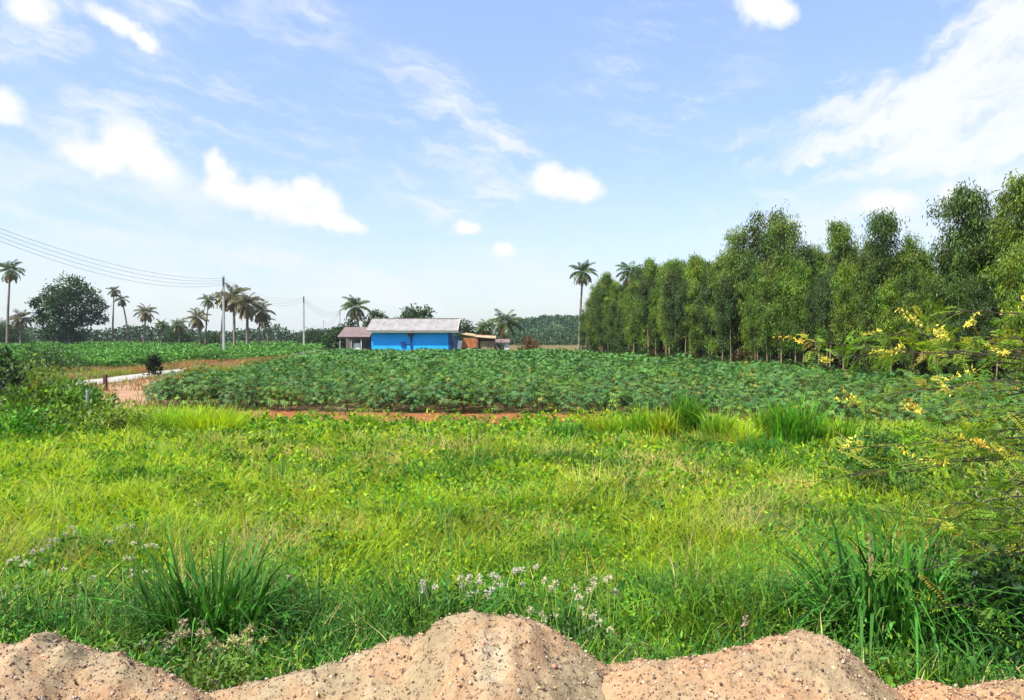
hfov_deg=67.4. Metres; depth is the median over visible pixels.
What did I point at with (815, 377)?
cassava plant
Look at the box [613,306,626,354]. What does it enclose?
eucalyptus tree
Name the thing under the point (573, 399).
cassava plant
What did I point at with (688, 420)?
grass clump
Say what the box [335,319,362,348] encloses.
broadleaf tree
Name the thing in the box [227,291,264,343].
palm tree
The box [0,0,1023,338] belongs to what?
sky
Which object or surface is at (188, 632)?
flowering weed
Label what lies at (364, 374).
cassava plant
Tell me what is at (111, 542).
flowering weed
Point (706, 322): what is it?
eucalyptus tree
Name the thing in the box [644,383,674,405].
cassava plant
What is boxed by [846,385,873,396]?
cassava plant
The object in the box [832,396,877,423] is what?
cassava plant
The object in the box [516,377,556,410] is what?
cassava plant
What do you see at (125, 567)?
flowering weed
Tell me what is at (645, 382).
cassava plant
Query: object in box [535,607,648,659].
clump
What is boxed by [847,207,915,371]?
eucalyptus tree
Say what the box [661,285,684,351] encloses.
eucalyptus tree
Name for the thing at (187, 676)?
bush
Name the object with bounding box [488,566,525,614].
flowering weed
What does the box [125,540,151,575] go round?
flowering weed
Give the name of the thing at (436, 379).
cassava plant
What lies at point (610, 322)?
eucalyptus tree
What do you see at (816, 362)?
shrub
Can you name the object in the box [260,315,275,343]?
palm tree
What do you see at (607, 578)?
flowering weed
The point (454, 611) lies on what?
grass clump
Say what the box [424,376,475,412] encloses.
cassava plant
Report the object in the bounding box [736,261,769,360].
eucalyptus tree
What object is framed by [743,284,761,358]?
eucalyptus tree
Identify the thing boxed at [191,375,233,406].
cassava plant
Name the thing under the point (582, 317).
eucalyptus tree
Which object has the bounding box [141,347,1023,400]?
cassava field
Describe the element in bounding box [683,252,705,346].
eucalyptus tree
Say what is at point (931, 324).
eucalyptus tree
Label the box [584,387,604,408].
cassava plant
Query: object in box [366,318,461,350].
blue house
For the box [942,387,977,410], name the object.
cassava plant
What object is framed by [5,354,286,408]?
dry grass
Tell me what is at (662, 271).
eucalyptus tree
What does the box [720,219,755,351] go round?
eucalyptus tree
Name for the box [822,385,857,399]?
cassava plant
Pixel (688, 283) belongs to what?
eucalyptus tree
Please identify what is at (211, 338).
broadleaf tree
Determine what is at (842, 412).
cassava plant
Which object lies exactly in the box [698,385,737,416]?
cassava plant
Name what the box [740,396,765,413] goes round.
cassava plant
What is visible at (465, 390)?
cassava plant
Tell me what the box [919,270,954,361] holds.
eucalyptus tree
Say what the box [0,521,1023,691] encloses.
ditch grass
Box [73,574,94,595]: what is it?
flowering weed
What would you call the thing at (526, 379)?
cassava plant
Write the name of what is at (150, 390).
cassava plant
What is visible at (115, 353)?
crop field
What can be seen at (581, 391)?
cassava plant
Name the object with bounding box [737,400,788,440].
grass clump
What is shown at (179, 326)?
palm tree
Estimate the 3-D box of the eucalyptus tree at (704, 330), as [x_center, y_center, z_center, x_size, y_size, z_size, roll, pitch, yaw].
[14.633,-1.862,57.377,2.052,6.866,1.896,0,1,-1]
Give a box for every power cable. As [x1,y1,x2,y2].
[1,237,221,283]
[1,241,222,286]
[2,229,218,278]
[2,233,221,280]
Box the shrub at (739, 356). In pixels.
[731,348,765,364]
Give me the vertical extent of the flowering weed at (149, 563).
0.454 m
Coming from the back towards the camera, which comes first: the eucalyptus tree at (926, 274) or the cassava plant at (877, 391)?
the eucalyptus tree at (926, 274)
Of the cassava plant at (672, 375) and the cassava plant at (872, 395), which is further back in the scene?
the cassava plant at (672, 375)
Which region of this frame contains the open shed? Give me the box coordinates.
[337,327,371,349]
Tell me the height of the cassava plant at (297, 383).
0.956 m
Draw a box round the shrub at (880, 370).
[870,362,904,376]
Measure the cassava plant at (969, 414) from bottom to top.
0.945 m
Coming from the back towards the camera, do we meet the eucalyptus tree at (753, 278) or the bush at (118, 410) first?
the eucalyptus tree at (753, 278)
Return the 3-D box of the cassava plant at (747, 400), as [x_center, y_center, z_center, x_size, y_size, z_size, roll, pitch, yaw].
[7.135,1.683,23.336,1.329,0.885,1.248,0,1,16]
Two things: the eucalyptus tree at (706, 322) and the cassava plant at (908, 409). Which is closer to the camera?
the cassava plant at (908, 409)
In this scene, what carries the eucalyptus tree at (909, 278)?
on the ground at (352, 407)
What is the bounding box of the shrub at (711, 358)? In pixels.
[703,347,733,362]
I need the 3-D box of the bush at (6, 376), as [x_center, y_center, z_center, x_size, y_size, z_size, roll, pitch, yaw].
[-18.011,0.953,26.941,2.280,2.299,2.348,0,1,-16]
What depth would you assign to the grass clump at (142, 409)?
21.67 m
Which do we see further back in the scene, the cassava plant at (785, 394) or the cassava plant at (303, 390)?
the cassava plant at (303, 390)
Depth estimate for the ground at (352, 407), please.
27.06 m
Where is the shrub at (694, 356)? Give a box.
[686,350,702,358]
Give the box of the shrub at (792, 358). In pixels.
[782,354,807,370]
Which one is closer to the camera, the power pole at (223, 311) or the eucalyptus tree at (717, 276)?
the eucalyptus tree at (717, 276)
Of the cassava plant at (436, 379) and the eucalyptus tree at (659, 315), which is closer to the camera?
the cassava plant at (436, 379)
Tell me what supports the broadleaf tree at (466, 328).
on the ground at (352, 407)
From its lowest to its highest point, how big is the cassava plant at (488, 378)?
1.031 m
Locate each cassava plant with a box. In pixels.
[139,379,182,405]
[147,377,188,405]
[164,375,204,405]
[164,376,191,403]
[172,373,211,407]
[177,373,219,404]
[185,379,226,408]
[186,376,223,404]
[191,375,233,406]
[209,378,226,403]
[210,386,245,410]
[215,376,253,407]
[219,378,252,405]
[232,382,266,409]
[236,373,275,405]
[236,376,264,404]
[244,387,269,408]
[258,381,295,410]
[260,386,286,407]
[274,385,307,410]
[277,375,311,400]
[279,380,313,404]
[287,386,310,406]
[294,375,319,386]
[298,379,321,401]
[304,381,341,410]
[304,385,331,403]
[304,392,331,408]
[327,380,365,410]
[329,385,345,405]
[332,376,357,395]
[333,383,360,403]
[340,375,365,400]
[348,377,375,405]
[351,368,386,395]
[355,371,391,395]
[355,382,389,404]
[361,388,388,411]
[369,379,416,411]
[376,385,407,408]
[380,370,407,384]
[381,373,406,386]
[393,378,423,405]
[393,386,431,411]
[397,378,433,410]
[403,374,426,383]
[404,383,429,406]
[406,373,430,393]
[417,378,462,410]
[421,377,452,407]
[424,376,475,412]
[439,373,459,405]
[443,376,486,411]
[444,378,478,408]
[448,386,476,409]
[468,384,491,408]
[469,388,503,410]
[471,380,512,412]
[484,376,501,385]
[490,371,519,384]
[490,378,519,407]
[497,390,520,409]
[500,381,543,409]
[505,377,523,386]
[507,373,535,385]
[511,386,540,407]
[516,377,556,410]
[519,376,541,383]
[526,387,559,409]
[529,373,556,386]
[538,387,569,409]
[543,374,568,385]
[546,378,563,388]
[550,383,566,401]
[550,385,580,411]
[552,381,583,408]
[557,390,589,413]
[567,377,588,387]
[572,389,594,407]
[576,392,600,412]
[578,379,598,389]
[581,385,623,415]
[582,384,604,394]
[584,376,607,392]
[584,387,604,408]
[585,375,617,388]
[585,381,610,392]
[596,385,637,415]
[598,388,635,414]
[602,371,637,386]
[620,371,653,384]
[621,381,641,390]
[621,387,641,408]
[627,390,650,410]
[628,380,660,402]
[630,385,665,414]
[634,396,667,413]
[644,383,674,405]
[647,384,690,411]
[648,372,674,387]
[657,390,678,409]
[662,368,692,384]
[667,379,692,389]
[667,384,711,415]
[678,385,700,394]
[681,374,706,391]
[690,380,706,388]
[690,391,720,413]
[691,384,707,392]
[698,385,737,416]
[699,377,725,390]
[701,385,717,392]
[704,382,729,390]
[704,391,724,412]
[709,387,743,413]
[712,380,743,398]
[715,376,733,384]
[719,396,750,420]
[723,388,740,410]
[726,391,764,415]
[728,375,750,388]
[735,383,750,393]
[737,387,767,406]
[738,376,770,390]
[739,373,768,393]
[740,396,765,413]
[741,383,775,410]
[742,398,773,417]
[748,376,784,405]
[757,392,774,404]
[760,392,799,410]
[761,374,786,393]
[766,385,797,409]
[776,376,796,396]
[777,381,810,398]
[778,374,815,392]
[785,391,835,420]
[788,374,820,386]
[791,378,828,394]
[794,390,821,413]
[799,374,836,390]
[806,392,844,417]
[811,382,842,393]
[812,375,846,394]
[813,388,841,412]
[816,387,870,424]
[817,376,842,386]
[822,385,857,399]
[831,397,858,419]
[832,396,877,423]
[838,378,873,393]
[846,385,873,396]
[849,391,869,403]
[853,377,887,389]
[858,393,891,422]
[863,400,898,424]
[864,377,886,389]
[866,389,898,416]
[873,379,904,394]
[880,401,927,423]
[885,383,913,393]
[886,389,908,410]
[890,390,930,416]
[894,401,925,420]
[895,376,915,385]
[904,382,933,399]
[906,403,946,424]
[911,399,938,419]
[913,387,947,402]
[914,387,953,402]
[922,394,959,420]
[927,400,961,426]
[931,404,968,428]
[935,374,980,391]
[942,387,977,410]
[948,395,1001,423]
[953,378,983,399]
[957,393,1001,419]
[963,380,994,388]
[964,388,1010,405]
[966,396,1013,423]
[989,380,1023,393]
[994,405,1023,427]
[995,385,1022,399]
[997,388,1023,425]
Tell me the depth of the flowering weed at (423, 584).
5.87 m
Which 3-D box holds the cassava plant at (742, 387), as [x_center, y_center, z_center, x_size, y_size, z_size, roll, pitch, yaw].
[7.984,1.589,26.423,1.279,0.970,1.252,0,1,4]
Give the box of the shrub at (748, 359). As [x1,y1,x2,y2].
[742,354,769,363]
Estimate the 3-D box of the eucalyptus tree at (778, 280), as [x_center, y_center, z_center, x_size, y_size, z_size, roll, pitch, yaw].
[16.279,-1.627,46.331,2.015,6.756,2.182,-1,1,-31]
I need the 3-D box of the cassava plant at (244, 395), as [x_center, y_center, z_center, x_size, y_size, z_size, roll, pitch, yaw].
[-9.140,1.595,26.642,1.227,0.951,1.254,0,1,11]
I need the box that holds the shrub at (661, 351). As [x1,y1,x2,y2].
[648,346,668,355]
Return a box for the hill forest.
[474,314,586,338]
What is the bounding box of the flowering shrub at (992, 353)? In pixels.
[772,290,1023,643]
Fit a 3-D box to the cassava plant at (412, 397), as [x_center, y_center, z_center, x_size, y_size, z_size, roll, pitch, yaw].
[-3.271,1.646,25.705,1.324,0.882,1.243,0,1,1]
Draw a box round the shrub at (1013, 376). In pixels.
[999,362,1023,383]
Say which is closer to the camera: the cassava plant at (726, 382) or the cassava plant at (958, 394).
the cassava plant at (958, 394)
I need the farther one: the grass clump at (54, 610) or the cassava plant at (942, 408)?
the cassava plant at (942, 408)
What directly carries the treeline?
on the ground at (352, 407)
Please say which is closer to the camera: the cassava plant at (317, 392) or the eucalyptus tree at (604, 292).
the cassava plant at (317, 392)
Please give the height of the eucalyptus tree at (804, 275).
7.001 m
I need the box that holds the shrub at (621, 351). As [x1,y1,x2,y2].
[615,346,630,354]
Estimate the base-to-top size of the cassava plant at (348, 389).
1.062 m
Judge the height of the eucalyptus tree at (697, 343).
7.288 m
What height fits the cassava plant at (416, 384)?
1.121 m
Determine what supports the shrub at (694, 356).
on the ground at (352, 407)
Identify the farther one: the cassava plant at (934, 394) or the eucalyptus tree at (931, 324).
the eucalyptus tree at (931, 324)
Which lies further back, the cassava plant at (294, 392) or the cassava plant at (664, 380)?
the cassava plant at (664, 380)
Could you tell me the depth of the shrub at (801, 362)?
45.17 m
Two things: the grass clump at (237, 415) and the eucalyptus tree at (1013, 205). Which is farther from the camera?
the eucalyptus tree at (1013, 205)
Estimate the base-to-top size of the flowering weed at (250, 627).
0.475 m
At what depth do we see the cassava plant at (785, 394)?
23.72 m
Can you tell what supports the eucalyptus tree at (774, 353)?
on the ground at (352, 407)
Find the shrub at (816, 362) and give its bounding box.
[801,354,845,371]
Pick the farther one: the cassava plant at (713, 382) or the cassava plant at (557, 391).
the cassava plant at (713, 382)
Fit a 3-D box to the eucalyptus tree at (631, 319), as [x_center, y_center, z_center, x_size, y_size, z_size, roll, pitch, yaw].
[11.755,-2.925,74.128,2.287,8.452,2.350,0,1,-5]
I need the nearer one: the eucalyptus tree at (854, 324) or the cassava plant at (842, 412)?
the cassava plant at (842, 412)
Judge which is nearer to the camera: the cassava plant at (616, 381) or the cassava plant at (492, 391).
the cassava plant at (492, 391)
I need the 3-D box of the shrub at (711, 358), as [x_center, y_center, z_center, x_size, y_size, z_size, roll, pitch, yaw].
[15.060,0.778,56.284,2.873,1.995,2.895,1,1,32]
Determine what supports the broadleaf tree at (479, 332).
on the ground at (352, 407)
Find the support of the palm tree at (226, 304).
on the ground at (352, 407)
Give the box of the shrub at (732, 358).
[722,350,751,363]
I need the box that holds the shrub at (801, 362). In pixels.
[790,354,820,368]
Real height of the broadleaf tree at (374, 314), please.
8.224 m
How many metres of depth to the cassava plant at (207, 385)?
26.24 m
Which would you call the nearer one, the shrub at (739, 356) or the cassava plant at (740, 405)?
the cassava plant at (740, 405)
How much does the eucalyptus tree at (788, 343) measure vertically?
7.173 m
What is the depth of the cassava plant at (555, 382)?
29.44 m
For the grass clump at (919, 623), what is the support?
on the ground at (352, 407)
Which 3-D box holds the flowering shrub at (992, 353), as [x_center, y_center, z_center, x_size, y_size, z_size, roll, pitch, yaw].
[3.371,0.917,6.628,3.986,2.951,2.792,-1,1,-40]
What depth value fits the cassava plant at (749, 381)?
27.19 m
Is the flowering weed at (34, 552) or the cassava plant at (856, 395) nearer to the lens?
the flowering weed at (34, 552)
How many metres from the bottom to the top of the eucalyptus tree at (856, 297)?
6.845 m
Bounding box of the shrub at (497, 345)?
[479,338,506,350]
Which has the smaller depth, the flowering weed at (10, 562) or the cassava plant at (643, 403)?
the flowering weed at (10, 562)
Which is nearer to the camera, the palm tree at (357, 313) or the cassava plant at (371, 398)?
the cassava plant at (371, 398)
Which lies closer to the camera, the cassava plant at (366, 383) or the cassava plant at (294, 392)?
the cassava plant at (294, 392)
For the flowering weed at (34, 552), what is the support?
on the ground at (352, 407)
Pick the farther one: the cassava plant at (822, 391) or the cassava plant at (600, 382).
the cassava plant at (600, 382)
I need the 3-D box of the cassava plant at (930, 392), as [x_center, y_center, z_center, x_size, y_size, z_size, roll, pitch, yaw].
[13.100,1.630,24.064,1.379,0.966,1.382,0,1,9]
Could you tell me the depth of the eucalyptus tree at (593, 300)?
85.92 m
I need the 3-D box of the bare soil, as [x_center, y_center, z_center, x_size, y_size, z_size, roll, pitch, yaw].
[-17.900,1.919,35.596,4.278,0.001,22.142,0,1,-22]
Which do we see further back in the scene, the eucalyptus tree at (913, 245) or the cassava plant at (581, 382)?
the eucalyptus tree at (913, 245)
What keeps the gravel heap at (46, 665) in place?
on the ground at (352, 407)
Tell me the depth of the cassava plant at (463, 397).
26.11 m
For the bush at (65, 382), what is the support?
on the ground at (352, 407)
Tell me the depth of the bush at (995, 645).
4.73 m
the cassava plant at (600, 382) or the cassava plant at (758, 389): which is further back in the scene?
the cassava plant at (600, 382)
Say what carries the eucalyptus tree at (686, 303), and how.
on the ground at (352, 407)
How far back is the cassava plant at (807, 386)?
25.30 m
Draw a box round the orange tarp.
[462,338,477,347]
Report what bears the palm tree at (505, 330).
on the ground at (352, 407)
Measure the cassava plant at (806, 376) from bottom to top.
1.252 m
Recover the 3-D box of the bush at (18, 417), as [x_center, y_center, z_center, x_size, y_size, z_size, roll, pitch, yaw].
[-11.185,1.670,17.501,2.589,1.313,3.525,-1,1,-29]
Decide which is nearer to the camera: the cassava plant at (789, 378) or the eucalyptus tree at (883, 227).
the cassava plant at (789, 378)
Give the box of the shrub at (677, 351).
[665,346,691,356]
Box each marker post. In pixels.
[85,390,88,406]
[103,374,107,390]
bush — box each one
[0,345,36,405]
[0,353,87,393]
[0,371,113,407]
[0,376,95,416]
[0,398,85,444]
[1,335,98,373]
[1,398,122,437]
[34,395,151,429]
[36,378,121,410]
[72,405,163,432]
[143,353,164,375]
[172,650,262,692]
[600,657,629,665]
[810,416,951,502]
[869,402,1023,537]
[911,620,1023,676]
[924,527,1023,666]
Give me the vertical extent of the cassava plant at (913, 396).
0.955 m
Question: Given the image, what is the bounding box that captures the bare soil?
[95,379,171,411]
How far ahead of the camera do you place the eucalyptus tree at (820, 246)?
56.00 m
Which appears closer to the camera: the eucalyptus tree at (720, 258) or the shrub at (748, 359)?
the shrub at (748, 359)
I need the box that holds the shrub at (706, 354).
[697,352,714,361]
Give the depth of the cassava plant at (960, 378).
25.26 m
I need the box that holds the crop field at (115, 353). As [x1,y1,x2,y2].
[0,340,324,367]
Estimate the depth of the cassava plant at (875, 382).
27.53 m
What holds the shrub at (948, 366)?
on the ground at (352, 407)
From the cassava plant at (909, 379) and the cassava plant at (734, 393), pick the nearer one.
the cassava plant at (734, 393)
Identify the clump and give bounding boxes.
[0,569,156,644]
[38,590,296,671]
[56,506,357,663]
[95,400,172,421]
[113,401,219,431]
[131,436,185,453]
[137,509,247,554]
[157,397,263,435]
[203,405,256,423]
[206,508,284,539]
[206,594,400,667]
[250,590,448,667]
[257,454,326,480]
[289,556,529,643]
[323,469,372,487]
[346,411,385,429]
[361,477,445,508]
[453,456,518,476]
[503,482,581,512]
[535,415,591,440]
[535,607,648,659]
[576,410,628,433]
[580,569,780,652]
[585,541,872,652]
[592,410,642,438]
[605,400,669,437]
[607,462,675,487]
[633,561,904,653]
[636,403,685,443]
[653,387,718,437]
[682,406,742,440]
[691,453,756,480]
[695,511,798,555]
[703,503,1023,679]
[717,417,772,446]
[730,428,792,461]
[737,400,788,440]
[750,388,880,447]
[758,452,824,475]
[782,493,1023,670]
[810,404,878,446]
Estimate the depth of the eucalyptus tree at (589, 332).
88.48 m
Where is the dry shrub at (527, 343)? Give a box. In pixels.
[516,334,541,350]
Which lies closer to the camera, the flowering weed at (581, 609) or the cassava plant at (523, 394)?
the flowering weed at (581, 609)
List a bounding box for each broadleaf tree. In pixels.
[0,318,35,343]
[24,270,109,344]
[155,326,196,342]
[195,331,229,344]
[293,328,326,343]
[320,324,345,349]
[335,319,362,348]
[362,309,387,326]
[394,303,426,317]
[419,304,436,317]
[455,318,476,338]
[473,326,488,338]
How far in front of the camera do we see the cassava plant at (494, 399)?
25.89 m
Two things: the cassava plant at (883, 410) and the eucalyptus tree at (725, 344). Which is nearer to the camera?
the cassava plant at (883, 410)
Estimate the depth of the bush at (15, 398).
22.94 m
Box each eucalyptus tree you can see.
[578,314,585,347]
[579,308,587,337]
[582,299,590,345]
[586,306,594,350]
[587,284,604,349]
[587,305,596,350]
[588,282,597,301]
[588,285,601,351]
[590,287,605,351]
[593,286,611,351]
[599,270,614,288]
[599,296,610,345]
[606,299,618,338]
[606,300,620,351]
[608,280,622,338]
[609,280,621,302]
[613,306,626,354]
[614,291,627,346]
[618,279,627,294]
[619,288,630,346]
[623,277,640,351]
[624,267,643,346]
[624,295,635,343]
[624,298,638,351]
[630,295,647,349]
[631,270,658,351]
[635,274,657,346]
[635,296,649,350]
[641,257,655,276]
[642,258,659,347]
[644,287,661,354]
[648,281,662,355]
[654,265,669,300]
[654,266,678,355]
[654,288,671,354]
[655,281,665,353]
[657,261,684,353]
[658,259,671,349]
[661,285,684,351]
[664,254,684,274]
[670,274,693,357]
[674,269,687,350]
[677,287,699,353]
[679,262,688,343]
[682,274,702,346]
[682,276,703,355]
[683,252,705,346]
[685,261,698,343]
[686,252,702,347]
[690,267,722,360]
[696,258,711,353]
[696,292,715,355]
[697,263,712,352]
[698,278,719,338]
[701,259,726,361]
[704,265,735,360]
[707,254,727,354]
[711,273,743,362]
[713,271,745,362]
[714,249,726,334]
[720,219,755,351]
[720,247,745,350]
[726,246,740,348]
[734,270,750,351]
[736,199,805,358]
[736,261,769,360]
[737,270,757,355]
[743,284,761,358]
[749,257,771,357]
[751,276,779,365]
[756,207,805,362]
[756,294,778,360]
[761,270,793,362]
[764,265,783,358]
[768,276,782,360]
[776,249,803,359]
[776,271,796,362]
[779,253,809,361]
[784,240,820,355]
[787,260,817,364]
[801,278,829,363]
[810,238,823,346]
[812,248,832,361]
[812,293,836,365]
[813,266,852,370]
[815,252,855,370]
[815,266,833,353]
[816,217,861,358]
[825,273,860,368]
[826,255,860,361]
[836,243,860,366]
[845,253,879,369]
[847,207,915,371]
[847,259,861,366]
[855,237,884,364]
[857,257,898,368]
[870,272,910,374]
[887,244,930,372]
[890,230,928,370]
[892,266,929,372]
[895,287,927,374]
[912,249,941,356]
[916,266,937,376]
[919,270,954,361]
[920,178,1006,367]
[920,282,950,378]
[931,249,952,358]
[939,245,980,377]
[951,274,992,378]
[957,184,1020,358]
[969,270,996,358]
[973,168,1023,367]
[974,280,1015,378]
[980,252,1004,369]
[995,239,1023,377]
[1012,273,1023,316]
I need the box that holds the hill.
[491,322,815,343]
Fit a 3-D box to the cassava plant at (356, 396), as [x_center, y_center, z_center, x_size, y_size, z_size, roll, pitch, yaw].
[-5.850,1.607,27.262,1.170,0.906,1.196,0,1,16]
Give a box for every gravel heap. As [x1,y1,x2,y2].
[0,630,214,699]
[206,609,613,699]
[601,628,906,699]
[894,676,1023,699]
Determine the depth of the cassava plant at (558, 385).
27.85 m
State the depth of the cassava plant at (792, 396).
22.38 m
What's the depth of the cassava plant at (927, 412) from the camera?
20.43 m
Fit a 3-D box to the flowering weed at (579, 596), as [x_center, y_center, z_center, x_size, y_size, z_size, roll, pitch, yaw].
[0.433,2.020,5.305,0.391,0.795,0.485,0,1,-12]
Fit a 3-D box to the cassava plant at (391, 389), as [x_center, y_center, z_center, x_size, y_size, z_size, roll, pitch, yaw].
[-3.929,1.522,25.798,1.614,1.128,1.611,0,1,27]
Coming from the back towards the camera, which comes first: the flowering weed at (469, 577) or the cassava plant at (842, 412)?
the cassava plant at (842, 412)
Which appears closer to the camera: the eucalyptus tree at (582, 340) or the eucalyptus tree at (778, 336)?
the eucalyptus tree at (778, 336)
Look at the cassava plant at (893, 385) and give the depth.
27.00 m
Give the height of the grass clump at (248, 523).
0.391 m
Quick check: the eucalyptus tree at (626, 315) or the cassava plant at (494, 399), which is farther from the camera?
the eucalyptus tree at (626, 315)
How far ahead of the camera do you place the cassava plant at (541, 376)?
29.64 m
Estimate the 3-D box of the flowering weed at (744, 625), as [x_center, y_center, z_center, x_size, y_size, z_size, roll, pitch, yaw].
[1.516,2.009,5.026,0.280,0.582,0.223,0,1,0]
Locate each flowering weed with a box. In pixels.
[0,586,28,600]
[5,556,36,589]
[9,559,35,583]
[19,547,50,577]
[39,537,67,572]
[44,567,70,593]
[60,525,86,563]
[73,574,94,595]
[91,539,118,563]
[107,523,137,550]
[110,639,164,661]
[112,556,142,580]
[120,561,150,580]
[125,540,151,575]
[138,618,212,671]
[142,543,178,571]
[162,622,288,671]
[413,579,457,626]
[440,573,508,613]
[457,575,491,611]
[467,572,510,612]
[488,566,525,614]
[495,564,539,616]
[519,606,545,621]
[541,576,579,633]
[541,612,564,627]
[546,580,596,628]
[573,605,603,634]
[584,613,639,657]
[590,575,633,639]
[735,612,759,645]
[857,532,874,604]
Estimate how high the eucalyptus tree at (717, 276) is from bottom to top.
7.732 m
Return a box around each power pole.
[221,276,224,349]
[303,296,304,344]
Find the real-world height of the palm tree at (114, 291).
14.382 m
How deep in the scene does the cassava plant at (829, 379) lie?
26.36 m
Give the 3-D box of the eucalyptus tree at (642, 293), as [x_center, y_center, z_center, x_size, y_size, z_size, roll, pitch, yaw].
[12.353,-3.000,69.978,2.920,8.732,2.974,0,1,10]
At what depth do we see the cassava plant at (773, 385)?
26.12 m
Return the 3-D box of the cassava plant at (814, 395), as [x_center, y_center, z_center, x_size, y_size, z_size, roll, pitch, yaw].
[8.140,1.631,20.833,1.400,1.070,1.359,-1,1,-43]
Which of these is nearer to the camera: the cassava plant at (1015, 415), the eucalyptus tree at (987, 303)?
the cassava plant at (1015, 415)
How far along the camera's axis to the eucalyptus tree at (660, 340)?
68.62 m
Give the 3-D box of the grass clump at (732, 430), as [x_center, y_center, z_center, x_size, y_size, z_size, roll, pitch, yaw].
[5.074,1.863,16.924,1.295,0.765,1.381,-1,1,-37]
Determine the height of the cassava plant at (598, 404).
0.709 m
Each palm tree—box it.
[0,259,25,343]
[5,309,35,343]
[105,286,120,342]
[114,294,129,342]
[133,303,158,342]
[154,319,169,341]
[170,318,188,342]
[182,307,211,344]
[196,293,217,343]
[213,283,250,344]
[213,290,233,344]
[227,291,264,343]
[252,301,276,344]
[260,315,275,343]
[340,294,370,326]
[474,319,495,338]
[487,309,524,338]
[568,260,597,350]
[615,261,641,286]
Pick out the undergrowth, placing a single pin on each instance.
(898, 364)
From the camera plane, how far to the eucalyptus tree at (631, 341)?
74.56 m
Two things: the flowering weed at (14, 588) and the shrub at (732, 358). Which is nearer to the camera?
the flowering weed at (14, 588)
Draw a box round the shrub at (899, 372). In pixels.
[883,368,911,377]
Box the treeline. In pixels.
[4,323,591,344]
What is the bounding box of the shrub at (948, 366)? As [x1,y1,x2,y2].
[942,362,1006,382]
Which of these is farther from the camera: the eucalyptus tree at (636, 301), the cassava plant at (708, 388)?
the eucalyptus tree at (636, 301)
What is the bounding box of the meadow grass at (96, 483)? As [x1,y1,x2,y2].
[0,401,1023,666]
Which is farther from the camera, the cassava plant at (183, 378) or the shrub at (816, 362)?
the shrub at (816, 362)
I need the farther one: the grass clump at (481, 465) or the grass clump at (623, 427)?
the grass clump at (623, 427)
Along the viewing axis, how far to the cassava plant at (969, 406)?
20.09 m
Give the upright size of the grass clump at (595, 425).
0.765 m
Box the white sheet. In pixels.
[457,341,461,348]
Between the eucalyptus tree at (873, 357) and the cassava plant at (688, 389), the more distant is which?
the eucalyptus tree at (873, 357)
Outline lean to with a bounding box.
[453,331,495,349]
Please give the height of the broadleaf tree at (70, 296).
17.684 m
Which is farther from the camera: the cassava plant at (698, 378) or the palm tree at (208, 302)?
the palm tree at (208, 302)
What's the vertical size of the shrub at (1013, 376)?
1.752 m
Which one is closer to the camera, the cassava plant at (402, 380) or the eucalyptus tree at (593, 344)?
the cassava plant at (402, 380)
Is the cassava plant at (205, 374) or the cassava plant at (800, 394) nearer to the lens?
the cassava plant at (800, 394)
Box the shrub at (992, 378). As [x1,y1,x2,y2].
[976,367,1003,381]
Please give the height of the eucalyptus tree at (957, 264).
6.492 m
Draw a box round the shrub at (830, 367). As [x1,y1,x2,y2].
[815,362,842,374]
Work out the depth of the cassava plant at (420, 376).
30.12 m
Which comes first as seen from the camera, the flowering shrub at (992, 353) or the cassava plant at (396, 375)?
the flowering shrub at (992, 353)
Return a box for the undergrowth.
[609,346,1018,379]
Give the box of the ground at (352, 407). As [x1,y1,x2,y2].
[0,339,1023,594]
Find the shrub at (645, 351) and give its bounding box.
[639,346,657,354]
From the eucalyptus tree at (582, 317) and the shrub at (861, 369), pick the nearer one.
the shrub at (861, 369)
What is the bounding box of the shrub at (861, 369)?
[842,358,877,374]
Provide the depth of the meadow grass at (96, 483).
10.52 m
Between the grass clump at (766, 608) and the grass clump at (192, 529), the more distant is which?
the grass clump at (192, 529)
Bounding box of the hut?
[495,339,509,349]
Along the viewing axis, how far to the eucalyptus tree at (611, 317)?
81.20 m
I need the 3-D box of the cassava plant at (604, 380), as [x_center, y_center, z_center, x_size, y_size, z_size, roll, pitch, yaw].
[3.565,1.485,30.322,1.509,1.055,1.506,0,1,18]
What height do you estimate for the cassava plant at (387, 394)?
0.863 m
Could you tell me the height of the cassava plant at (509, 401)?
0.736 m
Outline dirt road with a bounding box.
[9,350,319,392]
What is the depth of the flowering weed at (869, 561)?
5.14 m
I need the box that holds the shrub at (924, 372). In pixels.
[908,360,947,378]
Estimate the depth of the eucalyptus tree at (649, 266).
72.82 m
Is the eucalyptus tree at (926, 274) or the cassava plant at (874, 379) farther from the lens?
the eucalyptus tree at (926, 274)
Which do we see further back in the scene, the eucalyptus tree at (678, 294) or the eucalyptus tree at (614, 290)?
the eucalyptus tree at (614, 290)
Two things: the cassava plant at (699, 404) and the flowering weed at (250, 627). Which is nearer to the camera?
the flowering weed at (250, 627)
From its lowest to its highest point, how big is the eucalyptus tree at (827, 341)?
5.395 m
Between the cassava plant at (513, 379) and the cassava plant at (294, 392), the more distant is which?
the cassava plant at (513, 379)
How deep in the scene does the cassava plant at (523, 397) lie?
27.05 m
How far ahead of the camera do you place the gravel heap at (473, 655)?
3.46 m
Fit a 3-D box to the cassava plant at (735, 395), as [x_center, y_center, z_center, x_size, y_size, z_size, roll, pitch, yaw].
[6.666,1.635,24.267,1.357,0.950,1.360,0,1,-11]
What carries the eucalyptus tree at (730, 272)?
on the ground at (352, 407)
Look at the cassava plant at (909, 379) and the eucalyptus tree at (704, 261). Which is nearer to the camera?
the cassava plant at (909, 379)
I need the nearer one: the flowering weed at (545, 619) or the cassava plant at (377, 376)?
the flowering weed at (545, 619)
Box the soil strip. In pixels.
[192,411,629,423]

